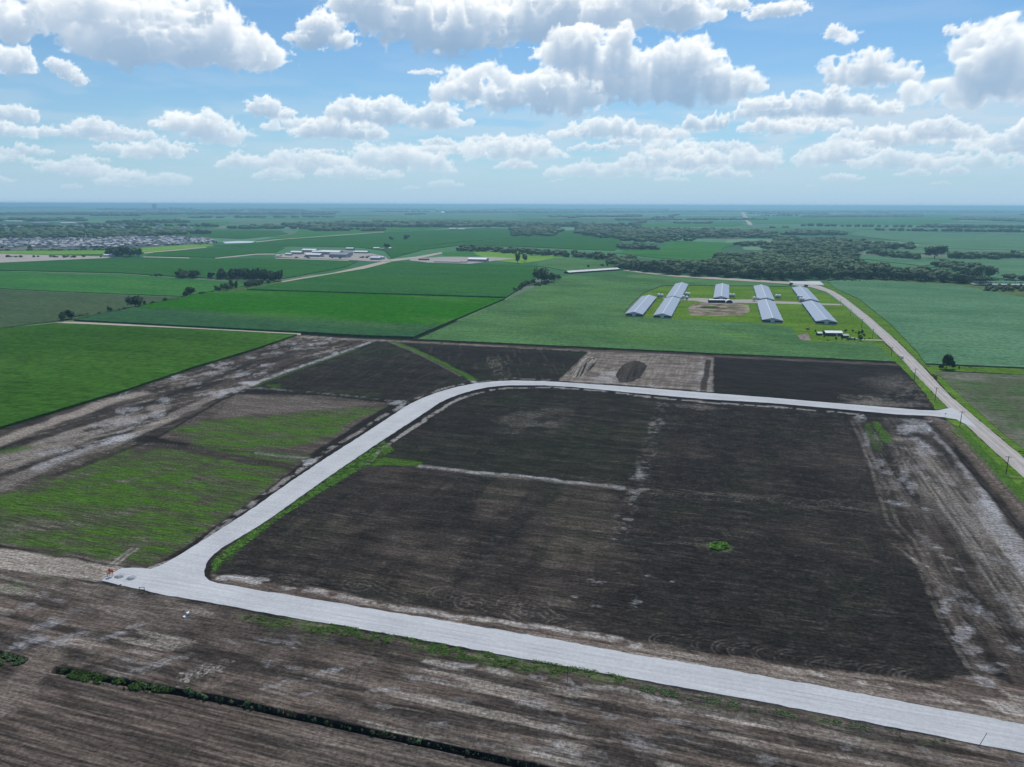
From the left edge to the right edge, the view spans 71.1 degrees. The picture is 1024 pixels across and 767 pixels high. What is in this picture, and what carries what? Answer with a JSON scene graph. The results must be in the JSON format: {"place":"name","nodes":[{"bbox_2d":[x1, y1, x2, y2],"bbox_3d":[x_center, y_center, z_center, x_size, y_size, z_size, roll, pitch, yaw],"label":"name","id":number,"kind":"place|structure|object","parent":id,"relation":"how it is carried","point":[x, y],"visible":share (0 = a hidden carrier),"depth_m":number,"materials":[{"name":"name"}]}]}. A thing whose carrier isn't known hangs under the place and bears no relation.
{"place":"outdoors","nodes":[
{"label":"outdoors","id":0,"kind":"place"},
{"bbox_2d":[0,548,121,580],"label":"sandy track","id":1,"kind":"structure","parent":0,"point":[22,561],"depth_m":244.12,"materials":[{"name":"soil"}]},
{"bbox_2d":[0,289,179,327],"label":"dull crop field","id":2,"kind":"structure","parent":0,"point":[20,308],"depth_m":870.07,"materials":[{"name":"plant"}]},
{"bbox_2d":[0,235,212,250],"bbox_3d":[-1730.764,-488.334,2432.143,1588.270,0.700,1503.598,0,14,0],"label":"town ground","id":3,"kind":"structure","parent":0,"point":[24,248],"depth_m":1957.72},
{"bbox_2d":[0,224,200,241],"bbox_3d":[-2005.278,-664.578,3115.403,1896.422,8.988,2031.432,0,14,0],"label":"distant housing","id":4,"kind":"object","parent":3,"relation":"on","point":[16,239],"visible":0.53,"depth_m":2441.98,"materials":[{"name":"concrete"}]},
{"bbox_2d":[0,235,216,247],"bbox_3d":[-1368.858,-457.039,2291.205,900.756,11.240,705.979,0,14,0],"label":"suburb trees","id":5,"kind":"object","parent":3,"relation":"on","point":[25,244],"visible":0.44,"depth_m":2180.33,"materials":[{"name":"green plant"}]},
{"bbox_2d":[0,244,213,254],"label":"distant field","id":6,"kind":"structure","parent":0,"point":[101,252],"depth_m":1824.66,"materials":[{"name":"green plant"}]},
{"bbox_2d":[0,323,296,428],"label":"corn field","id":7,"kind":"structure","parent":0,"point":[48,369],"depth_m":568.53,"materials":[{"name":"green plant"}]},
{"bbox_2d":[0,442,304,568],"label":"weedy field","id":8,"kind":"structure","parent":0,"point":[145,505],"depth_m":299.18,"materials":[{"name":"plant"}]},
{"bbox_2d":[91,221,229,228],"bbox_3d":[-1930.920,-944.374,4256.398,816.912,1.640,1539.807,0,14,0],"label":"distant field","id":9,"kind":"structure","parent":0,"point":[218,223],"depth_m":4228.48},
{"bbox_2d":[0,258,357,278],"bbox_3d":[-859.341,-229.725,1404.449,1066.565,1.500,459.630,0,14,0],"label":"corn field","id":10,"kind":"structure","parent":0,"point":[290,268],"depth_m":1415.45,"materials":[{"name":"green plant"}]},
{"bbox_2d":[147,246,283,257],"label":"distant field","id":11,"kind":"structure","parent":0,"point":[217,252],"depth_m":1812.73,"materials":[{"name":"green plant"}]},
{"bbox_2d":[172,230,287,238],"bbox_3d":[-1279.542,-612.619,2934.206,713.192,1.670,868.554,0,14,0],"label":"distant field","id":12,"kind":"structure","parent":0,"point":[238,234],"depth_m":2868.36,"materials":[{"name":"green plant"}]},
{"bbox_2d":[223,241,254,243],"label":"lake","id":13,"kind":"structure","parent":0,"point":[234,242],"depth_m":2266.36,"materials":[{"name":"liquid"}]},
{"bbox_2d":[0,653,509,766],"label":"harrowed field","id":14,"kind":"structure","parent":0,"point":[51,717],"depth_m":166.81,"materials":[{"name":"soil"}]},
{"bbox_2d":[0,652,26,665],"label":"ditch weeds","id":15,"kind":"object","parent":14,"relation":"on","point":[20,660],"visible":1,"depth_m":193.91,"materials":[{"name":"green plant"}]},
{"bbox_2d":[52,668,168,692],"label":"ditch weeds","id":16,"kind":"object","parent":14,"relation":"on","point":[83,676],"visible":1,"depth_m":185.56,"materials":[{"name":"green plant"}]},
{"bbox_2d":[160,394,388,455],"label":"weedy field","id":17,"kind":"structure","parent":0,"point":[299,425],"depth_m":405.39,"materials":[{"name":"plant"}]},
{"bbox_2d":[74,290,504,338],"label":"corn field","id":18,"kind":"structure","parent":0,"point":[373,315],"depth_m":801.50,"materials":[{"name":"green plant"}]},
{"bbox_2d":[275,250,391,261],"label":"yard ground","id":19,"kind":"structure","parent":0,"point":[355,256],"depth_m":1650.65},
{"bbox_2d":[305,253,323,256],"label":"farm shed","id":20,"kind":"structure","parent":19,"relation":"on","point":[314,254],"depth_m":1673.70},
{"bbox_2d":[329,252,350,257],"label":"farm shed","id":21,"kind":"structure","parent":19,"relation":"on","point":[335,254],"depth_m":1656.18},
{"bbox_2d":[257,226,453,240],"bbox_3d":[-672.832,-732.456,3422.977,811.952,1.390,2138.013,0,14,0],"label":"distant field","id":22,"kind":"structure","parent":0,"point":[300,233],"depth_m":3120.87,"materials":[{"name":"plant"}]},
{"bbox_2d":[258,342,470,400],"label":"ploughed field","id":23,"kind":"structure","parent":0,"point":[396,371],"depth_m":514.94,"materials":[{"name":"soil"}]},
{"bbox_2d":[247,262,537,297],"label":"corn field","id":24,"kind":"structure","parent":0,"point":[451,279],"depth_m":1143.45,"materials":[{"name":"green plant"}]},
{"bbox_2d":[215,228,611,250],"bbox_3d":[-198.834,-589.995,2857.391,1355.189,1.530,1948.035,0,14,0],"label":"distant field","id":25,"kind":"structure","parent":0,"point":[398,240],"depth_m":2565.43,"materials":[{"name":"green plant"}]},
{"bbox_2d":[222,468,630,629],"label":"ploughed field","id":26,"kind":"structure","parent":0,"point":[527,550],"depth_m":262.23,"materials":[{"name":"soil"}]},
{"bbox_2d":[442,251,478,256],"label":"distant field","id":27,"kind":"structure","parent":0,"point":[461,254],"depth_m":1768.29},
{"bbox_2d":[410,257,514,263],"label":"yard ground","id":28,"kind":"structure","parent":0,"point":[433,259],"depth_m":1599.93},
{"bbox_2d":[468,257,488,261],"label":"farm shed","id":29,"kind":"structure","parent":28,"relation":"on","point":[478,259],"depth_m":1548.23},
{"bbox_2d":[384,213,546,218],"bbox_3d":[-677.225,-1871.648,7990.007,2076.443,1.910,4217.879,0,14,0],"label":"distant field","id":30,"kind":"structure","parent":0,"point":[464,216],"depth_m":7438.99,"materials":[{"name":"green plant"}]},
{"bbox_2d":[411,342,586,380],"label":"ploughed field","id":31,"kind":"structure","parent":0,"point":[481,362],"depth_m":569.69,"materials":[{"name":"soil"}]},
{"bbox_2d":[384,238,621,257],"bbox_3d":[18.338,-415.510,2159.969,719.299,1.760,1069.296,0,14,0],"label":"distant field","id":32,"kind":"structure","parent":0,"point":[608,244],"depth_m":2212.55,"materials":[{"name":"green plant"}]},
{"bbox_2d":[0,0,1023,207],"bbox_3d":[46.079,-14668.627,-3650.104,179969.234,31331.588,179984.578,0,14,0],"label":"sky","id":33,"kind":"structure","parent":0,"point":[912,141],"depth_m":79560.06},
{"bbox_2d":[0,570,1023,766],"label":"scraped ground","id":34,"kind":"structure","parent":0,"point":[401,690],"depth_m":181.82,"materials":[{"name":"soil"}]},
{"bbox_2d":[243,615,628,682],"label":"roadside weeds","id":35,"kind":"object","parent":34,"relation":"on","point":[442,648],"visible":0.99,"depth_m":199.29,"materials":[{"name":"green plant"}]},
{"bbox_2d":[639,684,950,743],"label":"roadside weeds","id":36,"kind":"object","parent":34,"relation":"on","point":[731,704],"visible":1,"depth_m":177.02,"materials":[{"name":"green plant"}]},
{"bbox_2d":[0,321,1023,766],"bbox_3d":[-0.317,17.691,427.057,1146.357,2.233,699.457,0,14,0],"label":"bare ground","id":37,"kind":"structure","parent":0,"point":[970,693],"depth_m":225.57,"materials":[{"name":"soil"}]},
{"bbox_2d":[0,335,386,490],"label":"bare strip","id":38,"kind":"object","parent":37,"relation":"on","point":[29,449],"visible":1,"depth_m":430.53,"materials":[{"name":"soil"}]},
{"bbox_2d":[211,441,392,570],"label":"roadside weeds","id":39,"kind":"object","parent":37,"relation":"on","point":[298,501],"visible":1,"depth_m":305.08,"materials":[{"name":"green plant"}]},
{"bbox_2d":[851,417,1023,706],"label":"bare strip","id":40,"kind":"object","parent":37,"relation":"on","point":[958,512],"visible":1,"depth_m":273.13,"materials":[{"name":"soil"}]},
{"bbox_2d":[0,205,1023,334],"bbox_3d":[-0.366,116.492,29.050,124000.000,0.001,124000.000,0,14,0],"label":"farmland","id":41,"kind":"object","parent":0,"point":[349,215],"visible":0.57,"depth_m":5437.74,"materials":[{"name":"plant"}]},
{"bbox_2d":[0,248,106,257],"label":"distant bushes","id":42,"kind":"object","parent":41,"relation":"on","point":[53,249],"visible":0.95,"depth_m":1856.96,"materials":[{"name":"green plant"}]},
{"bbox_2d":[0,254,120,262],"bbox_3d":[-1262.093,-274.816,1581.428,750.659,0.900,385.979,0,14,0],"label":"bare site","id":43,"kind":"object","parent":41,"relation":"on","point":[25,257],"visible":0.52,"depth_m":1622.81},
{"bbox_2d":[124,295,143,306],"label":"tree","id":44,"kind":"object","parent":41,"relation":"on","point":[135,300],"visible":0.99,"depth_m":846.20,"materials":[{"name":"green plant"}]},
{"bbox_2d":[0,271,278,296],"bbox_3d":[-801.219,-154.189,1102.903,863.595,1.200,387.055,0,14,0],"label":"light crop field","id":45,"kind":"structure","parent":41,"relation":"on","point":[124,284],"depth_m":1097.95,"materials":[{"name":"plant"}]},
{"bbox_2d":[63,281,281,321],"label":"fence row grass","id":46,"kind":"structure","parent":41,"relation":"on","point":[244,288],"depth_m":1047.44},
{"bbox_2d":[57,322,300,334],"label":"field lane","id":47,"kind":"structure","parent":41,"relation":"on","point":[171,327],"depth_m":720.98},
{"bbox_2d":[282,261,390,281],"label":"gravel lane","id":48,"kind":"structure","parent":41,"relation":"on","point":[369,265],"depth_m":1374.05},
{"bbox_2d":[389,252,442,261],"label":"gravel lane","id":49,"kind":"structure","parent":41,"relation":"on","point":[409,258],"depth_m":1664.09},
{"bbox_2d":[0,206,1023,278],"bbox_3d":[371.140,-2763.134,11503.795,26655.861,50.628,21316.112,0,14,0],"label":"distant woodland","id":50,"kind":"object","parent":41,"relation":"on","point":[827,252],"visible":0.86,"depth_m":3060.57,"materials":[{"name":"green plant"}]},
{"bbox_2d":[532,267,550,283],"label":"tree","id":51,"kind":"object","parent":41,"relation":"on","point":[542,274],"visible":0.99,"depth_m":1115.19,"materials":[{"name":"green plant"}]},
{"bbox_2d":[564,268,619,273],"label":"long low barn","id":52,"kind":"structure","parent":41,"relation":"on","point":[591,270],"depth_m":1322.33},
{"bbox_2d":[625,295,655,316],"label":"livestock barn","id":53,"kind":"structure","parent":41,"relation":"on","point":[641,306],"depth_m":843.60,"materials":[{"name":"metal"}]},
{"bbox_2d":[659,264,671,273],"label":"tree","id":54,"kind":"object","parent":41,"relation":"on","point":[666,268],"visible":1,"depth_m":1275.68,"materials":[{"name":"green plant"}]},
{"bbox_2d":[653,296,679,318],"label":"livestock barn","id":55,"kind":"structure","parent":41,"relation":"on","point":[668,306],"depth_m":832.30,"materials":[{"name":"metal"}]},
{"bbox_2d":[666,282,687,299],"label":"livestock barn","id":56,"kind":"structure","parent":41,"relation":"on","point":[678,290],"depth_m":1003.52,"materials":[{"name":"metal"}]},
{"bbox_2d":[713,283,728,299],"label":"livestock barn","id":57,"kind":"structure","parent":41,"relation":"on","point":[721,290],"depth_m":990.26,"materials":[{"name":"metal"}]},
{"bbox_2d":[752,268,763,278],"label":"tree","id":58,"kind":"object","parent":41,"relation":"on","point":[757,273],"visible":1,"depth_m":1192.56,"materials":[{"name":"green plant"}]},
{"bbox_2d":[754,285,774,300],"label":"livestock barn","id":59,"kind":"structure","parent":41,"relation":"on","point":[762,291],"depth_m":982.37,"materials":[{"name":"metal"}]},
{"bbox_2d":[757,299,782,322],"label":"livestock barn","id":60,"kind":"structure","parent":41,"relation":"on","point":[769,311],"depth_m":804.72,"materials":[{"name":"metal"}]},
{"bbox_2d":[768,269,779,279],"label":"tree","id":61,"kind":"object","parent":41,"relation":"on","point":[774,273],"visible":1,"depth_m":1177.17,"materials":[{"name":"green plant"}]},
{"bbox_2d":[778,269,789,279],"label":"tree","id":62,"kind":"object","parent":41,"relation":"on","point":[783,273],"visible":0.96,"depth_m":1182.44,"materials":[{"name":"green plant"}]},
{"bbox_2d":[791,269,809,279],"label":"tree","id":63,"kind":"object","parent":41,"relation":"on","point":[798,273],"visible":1,"depth_m":1183.10,"materials":[{"name":"green plant"}]},
{"bbox_2d":[792,286,818,301],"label":"livestock barn","id":64,"kind":"structure","parent":41,"relation":"on","point":[806,294],"depth_m":974.84,"materials":[{"name":"metal"}]},
{"bbox_2d":[805,267,820,278],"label":"tree","id":65,"kind":"object","parent":41,"relation":"on","point":[813,271],"visible":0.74,"depth_m":1207.50,"materials":[{"name":"green plant"}]},
{"bbox_2d":[802,300,836,324],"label":"livestock barn","id":66,"kind":"structure","parent":41,"relation":"on","point":[818,313],"depth_m":795.34,"materials":[{"name":"metal"}]},
{"bbox_2d":[815,266,828,278],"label":"tree","id":67,"kind":"object","parent":41,"relation":"on","point":[822,272],"visible":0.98,"depth_m":1203.34,"materials":[{"name":"green plant"}]},
{"bbox_2d":[850,270,867,278],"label":"tree","id":68,"kind":"object","parent":41,"relation":"on","point":[857,273],"visible":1,"depth_m":1203.90,"materials":[{"name":"green plant"}]},
{"bbox_2d":[893,271,909,279],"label":"tree","id":69,"kind":"object","parent":41,"relation":"on","point":[899,275],"visible":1,"depth_m":1187.71,"materials":[{"name":"green plant"}]},
{"bbox_2d":[822,281,1023,456],"bbox_3d":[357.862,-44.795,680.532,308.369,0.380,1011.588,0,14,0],"label":"verge grass","id":70,"kind":"structure","parent":41,"relation":"on","point":[884,324],"depth_m":542.72,"materials":[{"name":"plant"}]},
{"bbox_2d":[942,354,954,367],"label":"tree","id":71,"kind":"object","parent":70,"relation":"on","point":[947,359],"visible":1,"depth_m":541.24,"materials":[{"name":"green plant"}]},
{"bbox_2d":[828,278,1020,280],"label":"wood edge scrub","id":72,"kind":"object","parent":41,"relation":"on","point":[893,279],"visible":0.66,"depth_m":1184.59,"materials":[{"name":"green plant"}]},
{"bbox_2d":[836,278,1023,296],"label":"rough pasture","id":73,"kind":"structure","parent":41,"relation":"on","point":[1016,292],"depth_m":1143.68,"materials":[{"name":"green plant"}]},
{"bbox_2d":[924,245,949,258],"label":"tree","id":74,"kind":"object","parent":41,"relation":"on","point":[934,251],"visible":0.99,"depth_m":1663.06,"materials":[{"name":"green plant"}]},
{"bbox_2d":[953,272,965,282],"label":"tree","id":75,"kind":"object","parent":41,"relation":"on","point":[957,276],"visible":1,"depth_m":1144.97,"materials":[{"name":"green plant"}]},
{"bbox_2d":[970,276,988,283],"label":"tree","id":76,"kind":"object","parent":41,"relation":"on","point":[977,278],"visible":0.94,"depth_m":1121.70,"materials":[{"name":"green plant"}]},
{"bbox_2d":[982,266,999,276],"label":"tree","id":77,"kind":"object","parent":41,"relation":"on","point":[989,271],"visible":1,"depth_m":1200.98,"materials":[{"name":"green plant"}]},
{"bbox_2d":[983,283,1023,291],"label":"bridge scrub","id":78,"kind":"object","parent":41,"relation":"on","point":[990,286],"visible":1,"depth_m":1050.48,"materials":[{"name":"green plant"}]},
{"bbox_2d":[359,391,668,488],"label":"ploughed field","id":79,"kind":"structure","parent":0,"point":[597,438],"depth_m":380.44,"materials":[{"name":"soil"}]},
{"bbox_2d":[473,249,570,263],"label":"distant field","id":80,"kind":"structure","parent":0,"point":[530,257],"depth_m":1705.16,"materials":[{"name":"green plant"}]},
{"bbox_2d":[515,212,584,216],"bbox_3d":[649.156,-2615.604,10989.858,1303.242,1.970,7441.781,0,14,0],"label":"distant field","id":81,"kind":"structure","parent":0,"point":[523,214],"depth_m":9126.80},
{"bbox_2d":[101,380,1023,753],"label":"gravel road","id":82,"kind":"structure","parent":0,"point":[175,568],"depth_m":210.21,"materials":[{"name":"stone"}]},
{"bbox_2d":[184,382,935,577],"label":"wheel rut","id":83,"kind":"structure","parent":82,"relation":"on","point":[399,418],"depth_m":359.38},
{"bbox_2d":[190,383,940,575],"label":"wheel rut","id":84,"kind":"structure","parent":82,"relation":"on","point":[397,421],"depth_m":346.00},
{"bbox_2d":[196,383,941,574],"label":"wheel rut","id":85,"kind":"structure","parent":82,"relation":"on","point":[405,418],"depth_m":372.36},
{"bbox_2d":[536,259,614,270],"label":"distant field","id":86,"kind":"structure","parent":0,"point":[568,264],"depth_m":1477.52,"materials":[{"name":"green plant"}]},
{"bbox_2d":[560,352,713,391],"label":"graded ground","id":87,"kind":"structure","parent":0,"point":[691,373],"depth_m":533.26,"materials":[{"name":"soil"}]},
{"bbox_2d":[571,357,597,376],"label":"soil heap","id":88,"kind":"object","parent":87,"relation":"on","point":[584,366],"visible":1,"depth_m":533.36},
{"bbox_2d":[616,361,646,382],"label":"soil heap","id":89,"kind":"object","parent":87,"relation":"on","point":[631,371],"visible":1,"depth_m":518.50,"materials":[{"name":"soil"}]},
{"bbox_2d":[417,272,894,361],"bbox_3d":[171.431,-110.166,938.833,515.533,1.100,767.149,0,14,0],"label":"soybean field","id":90,"kind":"structure","parent":0,"point":[586,310],"depth_m":716.10,"materials":[{"name":"green plant"}]},
{"bbox_2d":[617,240,733,260],"bbox_3d":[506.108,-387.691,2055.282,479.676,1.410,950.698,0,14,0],"label":"distant field","id":91,"kind":"structure","parent":0,"point":[687,250],"depth_m":1936.72,"materials":[{"name":"plant"}]},
{"bbox_2d":[625,222,745,226],"bbox_3d":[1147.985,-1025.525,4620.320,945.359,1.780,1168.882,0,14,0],"label":"distant field","id":92,"kind":"structure","parent":0,"point":[684,224],"depth_m":4546.27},
{"bbox_2d":[621,269,789,283],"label":"dirt road","id":93,"kind":"structure","parent":0,"point":[765,281],"depth_m":1210.99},
{"bbox_2d":[704,236,758,238],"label":"distant field","id":94,"kind":"structure","parent":0,"point":[730,237],"depth_m":2727.61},
{"bbox_2d":[623,286,880,342],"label":"barn yard grass","id":95,"kind":"structure","parent":0,"point":[797,318],"depth_m":820.18,"materials":[{"name":"plant"}]},
{"bbox_2d":[688,302,749,315],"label":"bare patch","id":96,"kind":"object","parent":95,"relation":"on","point":[729,309],"visible":1,"depth_m":849.95,"materials":[{"name":"soil"}]},
{"bbox_2d":[663,298,841,304],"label":"yard lane","id":97,"kind":"structure","parent":95,"relation":"on","point":[705,300],"depth_m":921.79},
{"bbox_2d":[823,330,842,336],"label":"mobile home","id":98,"kind":"object","parent":95,"relation":"on","point":[832,333],"visible":0.98,"depth_m":679.62,"materials":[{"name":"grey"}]},
{"bbox_2d":[577,400,970,680],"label":"ploughed field","id":99,"kind":"structure","parent":0,"point":[815,564],"depth_m":252.84,"materials":[{"name":"soil"}]},
{"bbox_2d":[709,541,729,549],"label":"weed patch","id":100,"kind":"object","parent":99,"relation":"on","point":[717,546],"visible":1,"depth_m":259.12,"materials":[{"name":"green plant"}]},
{"bbox_2d":[789,281,823,284],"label":"concrete pad","id":101,"kind":"object","parent":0,"point":[809,282],"visible":0.85,"depth_m":1149.17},
{"bbox_2d":[712,357,932,406],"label":"ploughed field","id":102,"kind":"structure","parent":0,"point":[865,384],"depth_m":503.96,"materials":[{"name":"soil"}]},
{"bbox_2d":[748,214,959,224],"bbox_3d":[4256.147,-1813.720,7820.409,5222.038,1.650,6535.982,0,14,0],"label":"distant field","id":103,"kind":"structure","parent":0,"point":[933,218],"depth_m":6007.13,"materials":[{"name":"plant"}]},
{"bbox_2d":[743,225,1023,234],"bbox_3d":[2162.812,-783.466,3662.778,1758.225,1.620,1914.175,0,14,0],"label":"distant field","id":104,"kind":"structure","parent":0,"point":[839,227],"depth_m":3905.88,"materials":[{"name":"green plant"}]},
{"bbox_2d":[793,284,1023,476],"bbox_3d":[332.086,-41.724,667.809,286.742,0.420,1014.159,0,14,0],"label":"county road","id":105,"kind":"structure","parent":0,"point":[1000,453],"depth_m":475.09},
{"bbox_2d":[817,286,1023,470],"bbox_3d":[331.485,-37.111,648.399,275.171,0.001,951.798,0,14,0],"label":"wheel rut","id":106,"kind":"structure","parent":105,"relation":"on","point":[937,391],"depth_m":484.11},
{"bbox_2d":[819,286,1023,463],"bbox_3d":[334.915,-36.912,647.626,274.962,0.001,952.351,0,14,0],"label":"wheel rut","id":107,"kind":"structure","parent":105,"relation":"on","point":[935,384],"depth_m":504.77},
{"bbox_2d":[875,341,946,409],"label":"verge grass","id":108,"kind":"structure","parent":0,"point":[937,404],"depth_m":517.86,"materials":[{"name":"plant"}]},
{"bbox_2d":[826,279,1023,367],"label":"soybean field","id":109,"kind":"structure","parent":0,"point":[933,324],"depth_m":784.02,"materials":[{"name":"green plant"}]},
{"bbox_2d":[852,232,1023,250],"bbox_3d":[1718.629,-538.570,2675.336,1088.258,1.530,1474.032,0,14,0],"label":"distant field","id":110,"kind":"structure","parent":0,"point":[975,241],"depth_m":2623.68,"materials":[{"name":"green plant"}]},
{"bbox_2d":[859,255,1023,280],"bbox_3d":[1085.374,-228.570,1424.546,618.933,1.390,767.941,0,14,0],"label":"distant field","id":111,"kind":"structure","parent":0,"point":[1011,266],"depth_m":1563.64,"materials":[{"name":"green plant"}]},
{"bbox_2d":[887,248,1021,253],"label":"distant field","id":112,"kind":"structure","parent":0,"point":[921,251],"depth_m":1970.58,"materials":[{"name":"green plant"}]},
{"bbox_2d":[936,371,1023,448],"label":"thin crop field","id":113,"kind":"structure","parent":0,"point":[996,401],"depth_m":465.10,"materials":[{"name":"plant"}]},
{"bbox_2d":[948,420,1023,490],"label":"verge grass","id":114,"kind":"structure","parent":0,"point":[1015,476],"depth_m":355.39,"materials":[{"name":"plant"}]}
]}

